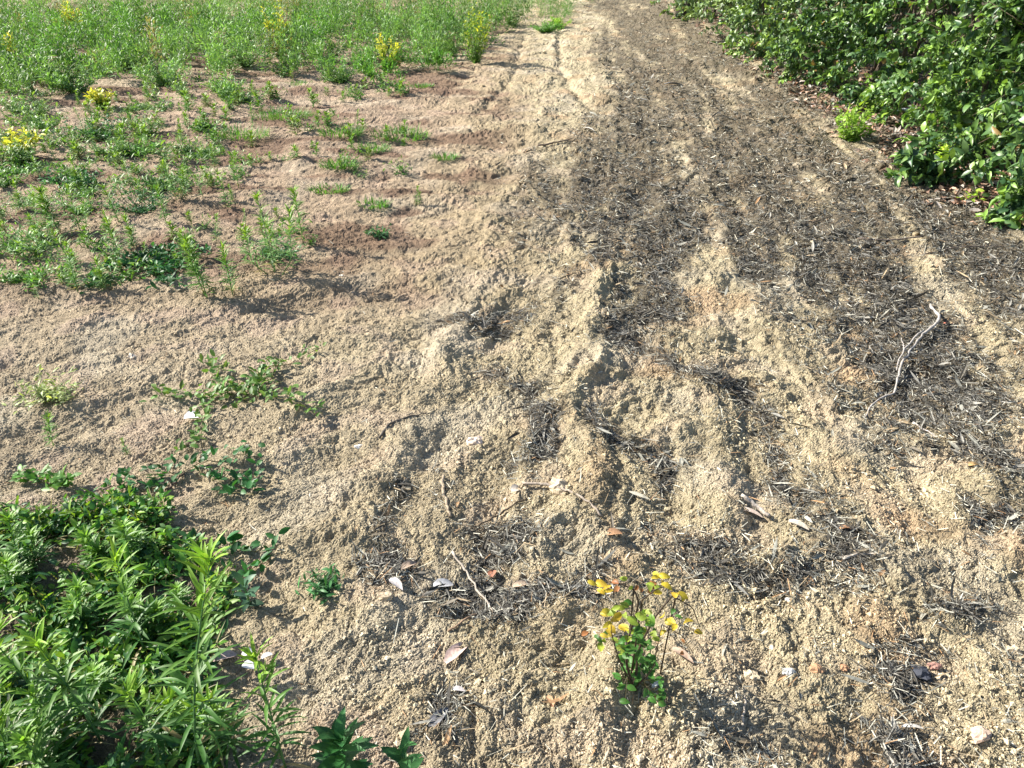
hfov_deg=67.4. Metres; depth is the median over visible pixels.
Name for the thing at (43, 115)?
spiky weed
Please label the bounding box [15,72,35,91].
weed sprout
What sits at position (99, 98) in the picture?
yellow weed
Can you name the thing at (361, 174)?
weed sprout
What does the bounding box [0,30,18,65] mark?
yellow weed
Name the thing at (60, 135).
weed sprout
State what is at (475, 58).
yellow weed
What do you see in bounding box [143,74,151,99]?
spiky weed
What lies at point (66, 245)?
spiky weed
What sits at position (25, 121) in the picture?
leafy weed
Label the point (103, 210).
spiky weed
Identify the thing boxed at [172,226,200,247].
weed sprout
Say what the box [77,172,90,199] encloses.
spiky weed
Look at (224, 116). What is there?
weed sprout
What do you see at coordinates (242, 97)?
leafy weed
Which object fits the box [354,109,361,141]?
spiky weed
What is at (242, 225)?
weed sprout
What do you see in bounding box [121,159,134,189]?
spiky weed
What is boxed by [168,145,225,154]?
grass tuft
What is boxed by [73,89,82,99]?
weed sprout
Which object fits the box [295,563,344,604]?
leafy weed
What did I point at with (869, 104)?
lime seedling
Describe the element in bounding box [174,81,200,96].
weed sprout
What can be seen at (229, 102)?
weed sprout
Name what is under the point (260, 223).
weed sprout
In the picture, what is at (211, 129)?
weed sprout
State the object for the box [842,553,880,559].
stick
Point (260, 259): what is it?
weed sprout
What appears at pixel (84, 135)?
leafy weed
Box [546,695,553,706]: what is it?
dry leaf
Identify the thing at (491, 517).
stick
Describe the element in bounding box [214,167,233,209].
spiky weed
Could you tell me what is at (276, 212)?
weed sprout
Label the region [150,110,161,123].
weed sprout
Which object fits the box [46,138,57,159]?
spiky weed
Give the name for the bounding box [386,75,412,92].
weed sprout
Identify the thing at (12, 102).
leafy weed
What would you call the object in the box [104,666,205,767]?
spiky weed
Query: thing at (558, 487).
stick
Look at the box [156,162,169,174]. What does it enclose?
weed sprout
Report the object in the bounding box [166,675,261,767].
spiky weed
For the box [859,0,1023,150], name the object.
shrub
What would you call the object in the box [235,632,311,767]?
spiky weed
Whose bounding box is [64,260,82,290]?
spiky weed
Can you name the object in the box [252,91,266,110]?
weed sprout
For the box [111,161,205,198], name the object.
leafy weed
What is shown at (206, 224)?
weed sprout
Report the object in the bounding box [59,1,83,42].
yellow weed
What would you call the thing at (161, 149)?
weed sprout
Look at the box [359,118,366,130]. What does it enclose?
weed sprout
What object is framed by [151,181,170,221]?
spiky weed
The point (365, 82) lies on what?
weed sprout
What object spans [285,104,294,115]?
weed sprout
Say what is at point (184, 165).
weed sprout
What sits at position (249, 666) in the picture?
paper scrap
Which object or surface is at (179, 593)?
spiky weed
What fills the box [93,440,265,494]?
creeping weed
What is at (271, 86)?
weed sprout
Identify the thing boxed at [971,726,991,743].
stone
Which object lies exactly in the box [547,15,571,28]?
leafy weed
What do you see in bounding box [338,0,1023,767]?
leaf litter
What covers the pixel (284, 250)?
leafy weed
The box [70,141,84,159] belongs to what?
weed sprout
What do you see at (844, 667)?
stone
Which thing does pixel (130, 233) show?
spiky weed
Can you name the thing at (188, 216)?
weed sprout
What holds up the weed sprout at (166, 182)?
on the ground
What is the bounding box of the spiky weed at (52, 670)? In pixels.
[6,617,125,761]
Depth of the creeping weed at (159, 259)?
3.78 m
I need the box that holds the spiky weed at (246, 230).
[233,190,304,274]
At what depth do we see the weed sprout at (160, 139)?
5.71 m
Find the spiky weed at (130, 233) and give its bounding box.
[118,211,140,247]
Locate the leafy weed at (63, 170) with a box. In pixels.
[39,156,97,177]
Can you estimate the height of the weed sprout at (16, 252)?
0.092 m
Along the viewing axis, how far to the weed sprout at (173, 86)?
7.23 m
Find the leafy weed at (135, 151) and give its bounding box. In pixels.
[103,135,161,158]
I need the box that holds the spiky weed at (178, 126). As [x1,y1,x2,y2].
[176,117,184,133]
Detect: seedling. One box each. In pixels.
[581,571,702,706]
[831,95,886,141]
[858,73,893,113]
[934,144,954,158]
[958,188,984,202]
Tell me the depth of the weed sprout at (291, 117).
6.00 m
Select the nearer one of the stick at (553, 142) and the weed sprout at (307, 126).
the stick at (553, 142)
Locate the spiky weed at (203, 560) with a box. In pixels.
[135,530,258,767]
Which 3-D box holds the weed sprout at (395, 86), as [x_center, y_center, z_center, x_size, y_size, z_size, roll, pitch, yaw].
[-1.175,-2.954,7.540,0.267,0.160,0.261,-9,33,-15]
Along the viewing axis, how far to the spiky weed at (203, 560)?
1.49 m
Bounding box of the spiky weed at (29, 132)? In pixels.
[23,122,37,149]
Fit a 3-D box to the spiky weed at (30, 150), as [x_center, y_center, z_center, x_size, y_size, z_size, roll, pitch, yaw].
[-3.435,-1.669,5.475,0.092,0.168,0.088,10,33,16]
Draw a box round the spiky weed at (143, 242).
[140,240,147,265]
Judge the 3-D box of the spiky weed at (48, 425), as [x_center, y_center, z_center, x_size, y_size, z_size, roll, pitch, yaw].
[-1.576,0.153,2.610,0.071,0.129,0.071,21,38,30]
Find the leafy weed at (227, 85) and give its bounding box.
[209,71,248,100]
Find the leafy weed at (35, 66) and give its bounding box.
[3,56,65,81]
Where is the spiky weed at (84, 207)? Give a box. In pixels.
[79,199,90,225]
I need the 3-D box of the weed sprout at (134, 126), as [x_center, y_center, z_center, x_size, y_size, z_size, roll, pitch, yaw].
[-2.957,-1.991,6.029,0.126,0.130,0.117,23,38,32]
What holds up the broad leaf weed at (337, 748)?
on the ground
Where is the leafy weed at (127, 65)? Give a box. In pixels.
[97,47,152,68]
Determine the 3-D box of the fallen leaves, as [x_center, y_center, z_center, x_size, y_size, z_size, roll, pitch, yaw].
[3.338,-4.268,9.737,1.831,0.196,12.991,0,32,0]
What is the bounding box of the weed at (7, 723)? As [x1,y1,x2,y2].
[0,681,82,767]
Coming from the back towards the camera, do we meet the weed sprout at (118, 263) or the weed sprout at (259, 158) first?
the weed sprout at (259, 158)
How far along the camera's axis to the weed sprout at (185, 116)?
6.19 m
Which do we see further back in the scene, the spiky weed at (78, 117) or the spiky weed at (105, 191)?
the spiky weed at (78, 117)
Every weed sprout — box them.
[0,101,34,126]
[0,114,20,136]
[0,218,11,236]
[3,243,35,259]
[9,239,45,263]
[11,90,42,108]
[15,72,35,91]
[17,221,46,241]
[20,266,57,290]
[23,211,38,226]
[27,224,42,240]
[36,121,68,148]
[38,142,46,152]
[38,240,59,263]
[42,130,57,147]
[49,260,76,279]
[53,134,89,155]
[54,128,68,144]
[55,272,67,283]
[64,144,79,161]
[64,247,82,265]
[65,138,87,157]
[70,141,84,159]
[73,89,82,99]
[75,226,113,252]
[76,224,92,247]
[76,261,103,285]
[80,97,95,115]
[82,98,111,115]
[86,233,129,259]
[89,117,103,134]
[90,265,109,285]
[92,106,104,123]
[101,101,114,119]
[101,151,121,165]
[103,256,111,269]
[104,258,149,285]
[106,149,127,161]
[109,172,140,194]
[110,151,124,167]
[112,125,119,140]
[113,91,120,101]
[114,121,129,143]
[115,155,148,172]
[115,258,123,272]
[123,99,142,112]
[126,251,164,275]
[128,123,138,138]
[136,123,155,144]
[140,81,158,96]
[141,91,172,111]
[142,134,177,159]
[146,87,179,108]
[146,130,177,148]
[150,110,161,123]
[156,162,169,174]
[158,173,177,188]
[163,219,179,239]
[166,73,187,90]
[169,76,189,94]
[169,97,196,110]
[169,155,192,171]
[170,251,183,264]
[171,148,182,161]
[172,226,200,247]
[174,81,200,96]
[175,167,198,183]
[177,127,187,142]
[179,89,196,110]
[181,113,189,125]
[183,210,197,223]
[187,70,208,82]
[191,119,223,139]
[192,213,210,230]
[194,119,199,133]
[194,129,220,146]
[195,106,208,120]
[195,168,225,186]
[199,165,209,180]
[200,93,211,106]
[203,173,216,187]
[209,102,218,116]
[219,81,248,100]
[219,93,239,110]
[220,105,233,122]
[223,161,250,178]
[224,161,245,179]
[229,90,240,105]
[232,146,247,161]
[235,222,244,237]
[236,231,254,245]
[244,153,254,166]
[244,237,283,261]
[246,129,259,147]
[251,150,270,162]
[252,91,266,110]
[254,217,266,234]
[257,84,287,99]
[264,81,277,97]
[268,99,289,112]
[272,206,282,219]
[275,223,283,235]
[277,153,291,160]
[277,216,312,234]
[279,105,301,125]
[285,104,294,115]
[286,115,302,134]
[290,143,301,158]
[298,118,321,130]
[303,234,321,245]
[304,87,317,107]
[311,142,320,155]
[313,109,321,125]
[317,108,346,127]
[320,159,336,167]
[321,110,331,125]
[335,153,343,167]
[336,155,358,172]
[339,147,362,161]
[342,121,356,137]
[344,82,360,97]
[345,83,368,99]
[346,133,354,147]
[353,169,368,178]
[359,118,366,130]
[360,76,368,88]
[362,146,373,160]
[363,72,393,91]
[380,75,405,91]
[380,123,391,139]
[383,155,411,174]
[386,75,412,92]
[396,80,406,95]
[399,119,408,134]
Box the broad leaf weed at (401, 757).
[381,726,423,767]
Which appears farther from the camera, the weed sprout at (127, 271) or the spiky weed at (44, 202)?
the spiky weed at (44, 202)
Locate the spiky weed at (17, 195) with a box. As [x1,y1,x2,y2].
[10,180,30,211]
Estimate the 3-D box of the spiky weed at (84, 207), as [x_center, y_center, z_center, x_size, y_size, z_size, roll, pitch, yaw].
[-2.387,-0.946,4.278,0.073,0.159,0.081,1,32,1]
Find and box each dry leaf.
[213,650,237,661]
[389,577,402,590]
[401,560,416,569]
[428,707,447,726]
[433,578,453,586]
[444,642,466,663]
[452,686,464,690]
[488,570,495,576]
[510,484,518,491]
[512,580,530,586]
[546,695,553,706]
[607,528,621,534]
[651,681,658,688]
[672,647,693,663]
[745,507,761,517]
[788,519,808,529]
[901,724,922,728]
[968,461,976,465]
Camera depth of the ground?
2.89 m
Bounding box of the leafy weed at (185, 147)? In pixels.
[167,132,206,152]
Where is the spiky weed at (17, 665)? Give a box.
[0,611,72,729]
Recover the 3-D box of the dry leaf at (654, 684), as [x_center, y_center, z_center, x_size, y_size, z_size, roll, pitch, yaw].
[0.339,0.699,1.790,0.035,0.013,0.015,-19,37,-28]
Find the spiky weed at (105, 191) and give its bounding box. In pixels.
[97,183,122,225]
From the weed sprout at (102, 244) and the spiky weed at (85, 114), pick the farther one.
the spiky weed at (85, 114)
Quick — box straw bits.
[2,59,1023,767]
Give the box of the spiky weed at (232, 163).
[229,159,238,178]
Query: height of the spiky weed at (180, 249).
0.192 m
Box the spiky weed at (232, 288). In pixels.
[214,240,244,297]
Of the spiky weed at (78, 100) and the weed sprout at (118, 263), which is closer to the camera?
the weed sprout at (118, 263)
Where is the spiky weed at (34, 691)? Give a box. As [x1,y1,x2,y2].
[11,680,80,765]
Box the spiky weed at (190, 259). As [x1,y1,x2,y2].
[176,233,218,297]
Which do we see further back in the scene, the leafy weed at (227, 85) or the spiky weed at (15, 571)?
the leafy weed at (227, 85)
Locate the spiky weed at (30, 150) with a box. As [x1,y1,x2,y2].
[23,140,37,160]
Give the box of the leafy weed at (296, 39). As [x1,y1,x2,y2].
[263,28,314,49]
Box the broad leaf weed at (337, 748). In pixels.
[309,706,378,767]
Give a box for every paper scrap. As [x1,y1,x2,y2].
[184,411,198,418]
[242,660,253,668]
[261,652,272,658]
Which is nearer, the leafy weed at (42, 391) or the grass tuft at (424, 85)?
the leafy weed at (42, 391)
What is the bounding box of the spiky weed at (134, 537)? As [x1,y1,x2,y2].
[105,516,158,555]
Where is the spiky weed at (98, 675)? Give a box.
[73,660,126,716]
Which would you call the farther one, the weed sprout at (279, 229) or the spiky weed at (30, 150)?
the spiky weed at (30, 150)
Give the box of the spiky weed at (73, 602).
[52,573,109,650]
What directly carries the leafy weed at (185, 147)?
on the ground
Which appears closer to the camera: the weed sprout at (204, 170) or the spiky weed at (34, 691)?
the spiky weed at (34, 691)
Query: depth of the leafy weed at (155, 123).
6.07 m
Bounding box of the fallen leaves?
[651,0,1023,231]
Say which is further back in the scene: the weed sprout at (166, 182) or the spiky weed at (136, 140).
the spiky weed at (136, 140)
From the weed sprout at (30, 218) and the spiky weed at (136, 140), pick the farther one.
the spiky weed at (136, 140)
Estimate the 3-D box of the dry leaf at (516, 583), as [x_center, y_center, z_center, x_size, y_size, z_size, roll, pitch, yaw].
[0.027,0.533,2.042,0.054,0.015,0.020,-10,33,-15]
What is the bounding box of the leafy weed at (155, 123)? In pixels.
[111,105,167,136]
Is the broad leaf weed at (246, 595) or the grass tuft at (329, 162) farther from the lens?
the grass tuft at (329, 162)
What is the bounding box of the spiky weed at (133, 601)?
[113,591,158,643]
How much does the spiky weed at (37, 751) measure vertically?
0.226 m
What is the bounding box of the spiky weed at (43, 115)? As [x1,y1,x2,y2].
[42,113,53,141]
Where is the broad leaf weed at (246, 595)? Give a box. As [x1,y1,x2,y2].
[231,571,263,611]
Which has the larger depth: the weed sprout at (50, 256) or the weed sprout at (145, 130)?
the weed sprout at (145, 130)
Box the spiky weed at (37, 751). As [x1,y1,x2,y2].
[4,717,76,767]
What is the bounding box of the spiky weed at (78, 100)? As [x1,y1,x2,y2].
[75,93,81,105]
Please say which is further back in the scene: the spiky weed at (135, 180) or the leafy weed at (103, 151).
the leafy weed at (103, 151)
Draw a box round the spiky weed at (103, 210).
[100,209,110,230]
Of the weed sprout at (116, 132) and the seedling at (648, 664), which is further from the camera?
the weed sprout at (116, 132)
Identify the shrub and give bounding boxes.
[650,0,807,21]
[673,0,856,44]
[675,1,699,17]
[714,0,941,81]
[762,0,1023,112]
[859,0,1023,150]
[884,0,1023,229]
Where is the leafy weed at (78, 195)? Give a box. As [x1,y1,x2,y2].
[57,175,116,202]
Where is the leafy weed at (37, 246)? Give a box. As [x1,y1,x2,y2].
[0,208,106,254]
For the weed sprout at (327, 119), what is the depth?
6.08 m
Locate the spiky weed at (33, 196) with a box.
[28,192,41,225]
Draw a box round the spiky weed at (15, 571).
[0,551,41,606]
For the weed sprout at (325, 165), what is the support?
on the ground
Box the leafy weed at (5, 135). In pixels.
[0,125,55,143]
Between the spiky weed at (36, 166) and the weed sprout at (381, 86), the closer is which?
the spiky weed at (36, 166)
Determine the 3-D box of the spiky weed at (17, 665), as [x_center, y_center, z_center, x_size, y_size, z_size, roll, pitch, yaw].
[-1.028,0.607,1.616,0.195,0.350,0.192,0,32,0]
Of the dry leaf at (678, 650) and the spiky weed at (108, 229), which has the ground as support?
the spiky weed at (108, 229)
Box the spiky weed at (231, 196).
[227,184,235,200]
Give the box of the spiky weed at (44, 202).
[31,184,66,232]
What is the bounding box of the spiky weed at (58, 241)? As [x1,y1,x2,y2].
[48,227,83,277]
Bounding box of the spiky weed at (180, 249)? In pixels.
[174,227,188,262]
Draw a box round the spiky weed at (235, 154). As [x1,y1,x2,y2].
[230,151,244,188]
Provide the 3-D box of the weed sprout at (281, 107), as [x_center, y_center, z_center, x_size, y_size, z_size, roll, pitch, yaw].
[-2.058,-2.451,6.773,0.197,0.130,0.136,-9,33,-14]
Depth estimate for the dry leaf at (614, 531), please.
2.16 m
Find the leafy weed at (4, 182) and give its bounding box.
[0,169,34,187]
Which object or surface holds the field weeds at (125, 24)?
on the ground
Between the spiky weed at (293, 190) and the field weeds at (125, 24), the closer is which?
the spiky weed at (293, 190)
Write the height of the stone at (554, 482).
0.048 m
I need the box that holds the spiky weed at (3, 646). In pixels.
[0,633,34,687]
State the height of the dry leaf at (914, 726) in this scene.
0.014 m
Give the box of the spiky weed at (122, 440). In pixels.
[120,437,130,454]
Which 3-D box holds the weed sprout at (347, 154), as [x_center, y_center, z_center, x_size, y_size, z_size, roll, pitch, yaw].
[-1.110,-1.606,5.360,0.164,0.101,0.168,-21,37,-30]
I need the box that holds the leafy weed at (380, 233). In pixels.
[363,222,391,239]
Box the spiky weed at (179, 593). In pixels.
[161,581,195,617]
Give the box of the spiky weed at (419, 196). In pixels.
[414,186,422,205]
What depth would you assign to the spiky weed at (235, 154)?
4.74 m
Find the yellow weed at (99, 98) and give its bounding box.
[83,86,113,109]
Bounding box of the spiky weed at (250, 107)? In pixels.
[247,100,257,126]
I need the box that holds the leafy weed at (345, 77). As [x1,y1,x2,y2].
[313,53,362,82]
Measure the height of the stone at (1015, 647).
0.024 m
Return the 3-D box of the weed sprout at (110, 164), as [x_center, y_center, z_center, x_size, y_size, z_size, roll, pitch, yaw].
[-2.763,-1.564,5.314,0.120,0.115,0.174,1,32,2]
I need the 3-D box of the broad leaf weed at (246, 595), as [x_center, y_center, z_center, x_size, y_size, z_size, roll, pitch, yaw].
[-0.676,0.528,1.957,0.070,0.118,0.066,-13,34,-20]
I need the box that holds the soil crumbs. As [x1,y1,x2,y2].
[0,69,1023,767]
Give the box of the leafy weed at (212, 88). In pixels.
[200,78,251,92]
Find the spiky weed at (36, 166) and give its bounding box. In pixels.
[30,156,42,174]
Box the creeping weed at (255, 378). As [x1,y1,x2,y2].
[139,340,326,453]
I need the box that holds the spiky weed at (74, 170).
[67,156,87,185]
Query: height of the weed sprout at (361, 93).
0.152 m
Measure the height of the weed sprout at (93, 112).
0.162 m
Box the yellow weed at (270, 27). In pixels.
[260,0,289,56]
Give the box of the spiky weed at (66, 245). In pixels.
[60,239,84,291]
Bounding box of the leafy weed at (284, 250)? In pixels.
[255,234,308,261]
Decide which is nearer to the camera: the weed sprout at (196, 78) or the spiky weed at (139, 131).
the spiky weed at (139, 131)
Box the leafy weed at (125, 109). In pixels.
[110,99,150,113]
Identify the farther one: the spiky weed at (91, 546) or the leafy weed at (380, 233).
the leafy weed at (380, 233)
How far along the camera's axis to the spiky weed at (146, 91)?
7.11 m
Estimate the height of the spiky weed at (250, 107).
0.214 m
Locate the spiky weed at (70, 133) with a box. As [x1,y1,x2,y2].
[65,125,77,142]
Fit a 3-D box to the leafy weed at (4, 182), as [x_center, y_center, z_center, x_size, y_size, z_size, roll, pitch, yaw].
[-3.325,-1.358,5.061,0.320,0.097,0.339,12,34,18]
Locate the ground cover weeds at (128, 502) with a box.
[0,473,246,767]
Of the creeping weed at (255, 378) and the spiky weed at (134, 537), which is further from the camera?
the creeping weed at (255, 378)
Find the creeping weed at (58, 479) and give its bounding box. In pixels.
[9,463,81,492]
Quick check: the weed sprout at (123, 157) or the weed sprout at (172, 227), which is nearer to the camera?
the weed sprout at (172, 227)
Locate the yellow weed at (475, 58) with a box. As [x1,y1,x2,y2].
[460,0,490,63]
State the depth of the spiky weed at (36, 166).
5.11 m
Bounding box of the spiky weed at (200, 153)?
[195,146,215,175]
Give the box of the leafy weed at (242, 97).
[213,84,268,103]
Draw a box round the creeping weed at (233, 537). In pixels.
[213,527,289,578]
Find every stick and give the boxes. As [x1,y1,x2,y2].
[164,473,184,491]
[378,412,430,438]
[440,474,451,517]
[447,613,477,631]
[451,551,493,611]
[477,496,529,526]
[522,482,602,516]
[537,137,573,145]
[741,493,769,516]
[741,688,746,725]
[813,214,862,221]
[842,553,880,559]
[858,236,923,240]
[865,304,940,416]
[879,737,896,766]
[912,421,980,450]
[921,245,1005,254]
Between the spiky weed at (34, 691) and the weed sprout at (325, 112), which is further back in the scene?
the weed sprout at (325, 112)
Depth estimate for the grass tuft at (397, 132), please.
6.01 m
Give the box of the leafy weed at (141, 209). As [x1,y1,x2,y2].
[98,181,178,215]
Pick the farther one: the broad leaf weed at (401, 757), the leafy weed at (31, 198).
the leafy weed at (31, 198)
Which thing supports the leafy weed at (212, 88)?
on the ground
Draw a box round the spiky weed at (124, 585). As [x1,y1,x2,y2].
[87,535,171,672]
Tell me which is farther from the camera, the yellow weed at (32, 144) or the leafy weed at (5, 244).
the yellow weed at (32, 144)
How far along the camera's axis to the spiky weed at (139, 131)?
5.33 m
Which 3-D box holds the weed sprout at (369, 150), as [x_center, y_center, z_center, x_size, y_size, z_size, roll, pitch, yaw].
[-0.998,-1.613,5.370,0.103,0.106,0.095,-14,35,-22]
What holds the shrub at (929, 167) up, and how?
on the ground
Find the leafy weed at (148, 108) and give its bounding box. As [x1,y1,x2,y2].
[127,100,153,109]
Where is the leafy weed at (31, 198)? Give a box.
[0,184,67,208]
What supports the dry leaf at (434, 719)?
on the leaf litter
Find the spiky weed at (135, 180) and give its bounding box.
[133,175,145,200]
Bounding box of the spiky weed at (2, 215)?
[0,206,7,220]
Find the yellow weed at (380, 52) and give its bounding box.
[374,33,401,72]
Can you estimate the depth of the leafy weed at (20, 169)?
5.28 m
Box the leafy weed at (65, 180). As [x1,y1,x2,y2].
[36,163,106,188]
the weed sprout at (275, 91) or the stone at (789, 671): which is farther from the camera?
the weed sprout at (275, 91)
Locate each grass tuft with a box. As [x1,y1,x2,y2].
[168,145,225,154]
[205,120,274,140]
[249,104,315,120]
[281,78,312,85]
[306,182,350,194]
[313,121,365,138]
[315,157,362,169]
[348,139,392,153]
[354,194,390,208]
[367,122,432,141]
[410,82,434,88]
[431,152,461,160]
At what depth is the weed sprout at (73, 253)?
3.87 m
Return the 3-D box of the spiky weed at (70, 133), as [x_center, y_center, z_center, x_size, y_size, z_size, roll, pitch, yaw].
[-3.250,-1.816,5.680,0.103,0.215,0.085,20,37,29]
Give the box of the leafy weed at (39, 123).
[2,111,70,130]
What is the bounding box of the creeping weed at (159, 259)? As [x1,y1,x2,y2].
[65,237,220,293]
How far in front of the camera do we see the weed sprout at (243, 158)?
5.39 m
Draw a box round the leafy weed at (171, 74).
[130,57,191,86]
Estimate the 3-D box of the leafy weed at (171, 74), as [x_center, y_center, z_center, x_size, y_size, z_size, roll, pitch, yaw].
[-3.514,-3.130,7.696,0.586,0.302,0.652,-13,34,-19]
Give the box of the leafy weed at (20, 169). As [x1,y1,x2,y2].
[0,156,48,175]
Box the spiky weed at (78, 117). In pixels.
[73,107,84,128]
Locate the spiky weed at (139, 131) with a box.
[134,123,151,161]
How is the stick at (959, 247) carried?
on the ground
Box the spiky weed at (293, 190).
[286,185,316,241]
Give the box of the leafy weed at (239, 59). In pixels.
[222,41,263,67]
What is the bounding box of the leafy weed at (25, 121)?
[9,110,48,123]
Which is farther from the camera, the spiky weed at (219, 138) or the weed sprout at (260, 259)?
the spiky weed at (219, 138)
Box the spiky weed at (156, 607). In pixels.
[115,588,179,646]
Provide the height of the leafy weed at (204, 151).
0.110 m
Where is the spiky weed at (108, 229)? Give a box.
[99,213,132,258]
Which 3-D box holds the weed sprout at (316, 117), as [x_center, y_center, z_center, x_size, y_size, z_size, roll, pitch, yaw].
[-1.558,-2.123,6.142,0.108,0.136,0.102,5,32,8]
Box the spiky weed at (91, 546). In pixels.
[69,524,117,574]
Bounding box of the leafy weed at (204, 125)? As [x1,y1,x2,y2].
[187,115,219,132]
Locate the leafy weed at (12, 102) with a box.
[0,87,37,112]
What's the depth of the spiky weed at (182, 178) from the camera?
4.58 m
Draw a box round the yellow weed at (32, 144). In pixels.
[0,127,45,155]
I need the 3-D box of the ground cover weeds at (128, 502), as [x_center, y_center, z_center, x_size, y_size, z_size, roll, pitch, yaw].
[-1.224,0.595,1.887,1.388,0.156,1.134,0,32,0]
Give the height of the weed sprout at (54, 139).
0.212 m
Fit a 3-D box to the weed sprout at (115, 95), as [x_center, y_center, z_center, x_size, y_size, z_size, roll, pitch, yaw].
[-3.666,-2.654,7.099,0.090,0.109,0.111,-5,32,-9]
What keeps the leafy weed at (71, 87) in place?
on the ground
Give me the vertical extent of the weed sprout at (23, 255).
0.131 m
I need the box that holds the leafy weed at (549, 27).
[530,18,563,32]
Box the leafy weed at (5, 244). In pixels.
[0,223,55,254]
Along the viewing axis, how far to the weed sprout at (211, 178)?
4.84 m
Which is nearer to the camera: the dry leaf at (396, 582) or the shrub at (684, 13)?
the dry leaf at (396, 582)
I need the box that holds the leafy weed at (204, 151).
[171,142,230,163]
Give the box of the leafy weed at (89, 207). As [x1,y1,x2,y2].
[49,189,111,216]
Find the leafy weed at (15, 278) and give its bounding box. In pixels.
[0,257,76,290]
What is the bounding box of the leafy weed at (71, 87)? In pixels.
[34,58,104,93]
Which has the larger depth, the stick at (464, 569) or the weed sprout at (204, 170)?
the weed sprout at (204, 170)
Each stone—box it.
[127,353,135,359]
[377,591,392,600]
[466,435,482,445]
[548,477,567,495]
[742,669,759,680]
[782,667,795,675]
[809,663,824,672]
[839,664,848,671]
[910,663,931,681]
[927,662,941,669]
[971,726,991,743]
[1006,644,1022,654]
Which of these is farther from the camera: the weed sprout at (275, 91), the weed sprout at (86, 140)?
the weed sprout at (275, 91)
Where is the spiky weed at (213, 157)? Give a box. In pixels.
[208,143,219,166]
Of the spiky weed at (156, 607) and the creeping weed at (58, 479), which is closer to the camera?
the spiky weed at (156, 607)
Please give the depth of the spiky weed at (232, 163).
4.96 m
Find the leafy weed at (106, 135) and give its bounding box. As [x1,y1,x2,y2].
[53,112,138,138]
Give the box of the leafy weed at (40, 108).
[8,94,62,116]
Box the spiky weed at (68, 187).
[62,182,87,232]
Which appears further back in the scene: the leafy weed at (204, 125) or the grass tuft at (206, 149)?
the leafy weed at (204, 125)
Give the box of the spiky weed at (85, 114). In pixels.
[82,112,96,141]
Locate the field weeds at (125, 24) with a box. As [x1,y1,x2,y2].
[0,0,595,100]
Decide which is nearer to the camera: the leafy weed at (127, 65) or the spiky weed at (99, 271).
the spiky weed at (99, 271)
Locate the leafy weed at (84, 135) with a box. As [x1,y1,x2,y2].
[64,121,125,141]
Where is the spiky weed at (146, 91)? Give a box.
[141,81,152,99]
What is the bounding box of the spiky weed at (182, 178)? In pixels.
[159,157,191,198]
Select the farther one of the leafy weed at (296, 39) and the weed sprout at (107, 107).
the leafy weed at (296, 39)
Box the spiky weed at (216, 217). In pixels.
[210,213,221,240]
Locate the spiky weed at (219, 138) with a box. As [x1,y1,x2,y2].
[216,131,223,146]
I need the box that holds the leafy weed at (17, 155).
[0,133,40,164]
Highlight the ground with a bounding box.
[0,0,1023,767]
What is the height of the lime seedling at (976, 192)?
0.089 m
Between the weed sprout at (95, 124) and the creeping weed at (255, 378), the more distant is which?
the weed sprout at (95, 124)
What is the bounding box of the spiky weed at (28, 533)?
[0,507,58,582]
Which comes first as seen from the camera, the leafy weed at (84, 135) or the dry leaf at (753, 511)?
the dry leaf at (753, 511)
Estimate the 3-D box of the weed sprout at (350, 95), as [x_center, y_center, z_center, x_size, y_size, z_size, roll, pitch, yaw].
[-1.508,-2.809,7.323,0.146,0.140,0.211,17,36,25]
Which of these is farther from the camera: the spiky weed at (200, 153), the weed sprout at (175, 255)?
the spiky weed at (200, 153)
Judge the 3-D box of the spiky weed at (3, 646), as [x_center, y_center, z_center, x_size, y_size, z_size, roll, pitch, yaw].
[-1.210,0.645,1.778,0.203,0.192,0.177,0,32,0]
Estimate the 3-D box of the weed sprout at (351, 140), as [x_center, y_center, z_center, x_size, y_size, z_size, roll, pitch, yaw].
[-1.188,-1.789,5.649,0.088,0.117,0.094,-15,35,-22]
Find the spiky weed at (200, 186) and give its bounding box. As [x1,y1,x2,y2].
[193,174,204,195]
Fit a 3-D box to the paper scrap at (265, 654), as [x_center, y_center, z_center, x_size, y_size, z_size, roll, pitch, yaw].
[-0.588,0.650,1.840,0.024,0.011,0.020,0,32,0]
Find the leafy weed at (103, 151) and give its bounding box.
[82,131,140,158]
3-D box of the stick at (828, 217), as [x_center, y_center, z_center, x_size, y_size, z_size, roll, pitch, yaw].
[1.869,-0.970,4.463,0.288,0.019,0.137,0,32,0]
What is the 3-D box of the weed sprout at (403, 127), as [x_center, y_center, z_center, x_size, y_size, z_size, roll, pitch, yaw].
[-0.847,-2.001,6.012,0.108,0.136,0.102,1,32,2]
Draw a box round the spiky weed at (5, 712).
[0,671,57,767]
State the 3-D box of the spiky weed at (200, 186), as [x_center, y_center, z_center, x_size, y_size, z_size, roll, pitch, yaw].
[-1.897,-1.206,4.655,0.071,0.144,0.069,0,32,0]
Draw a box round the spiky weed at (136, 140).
[132,133,139,148]
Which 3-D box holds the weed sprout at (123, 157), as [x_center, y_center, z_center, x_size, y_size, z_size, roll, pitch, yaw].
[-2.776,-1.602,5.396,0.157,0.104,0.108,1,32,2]
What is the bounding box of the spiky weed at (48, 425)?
[40,409,58,445]
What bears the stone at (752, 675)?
on the ground
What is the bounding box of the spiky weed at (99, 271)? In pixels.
[90,254,113,289]
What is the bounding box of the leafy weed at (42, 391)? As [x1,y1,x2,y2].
[1,364,84,414]
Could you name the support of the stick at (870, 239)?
on the leaf litter
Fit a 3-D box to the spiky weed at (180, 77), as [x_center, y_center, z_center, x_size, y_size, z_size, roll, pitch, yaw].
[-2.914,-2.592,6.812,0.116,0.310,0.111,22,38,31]
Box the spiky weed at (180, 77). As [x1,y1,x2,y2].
[177,75,189,100]

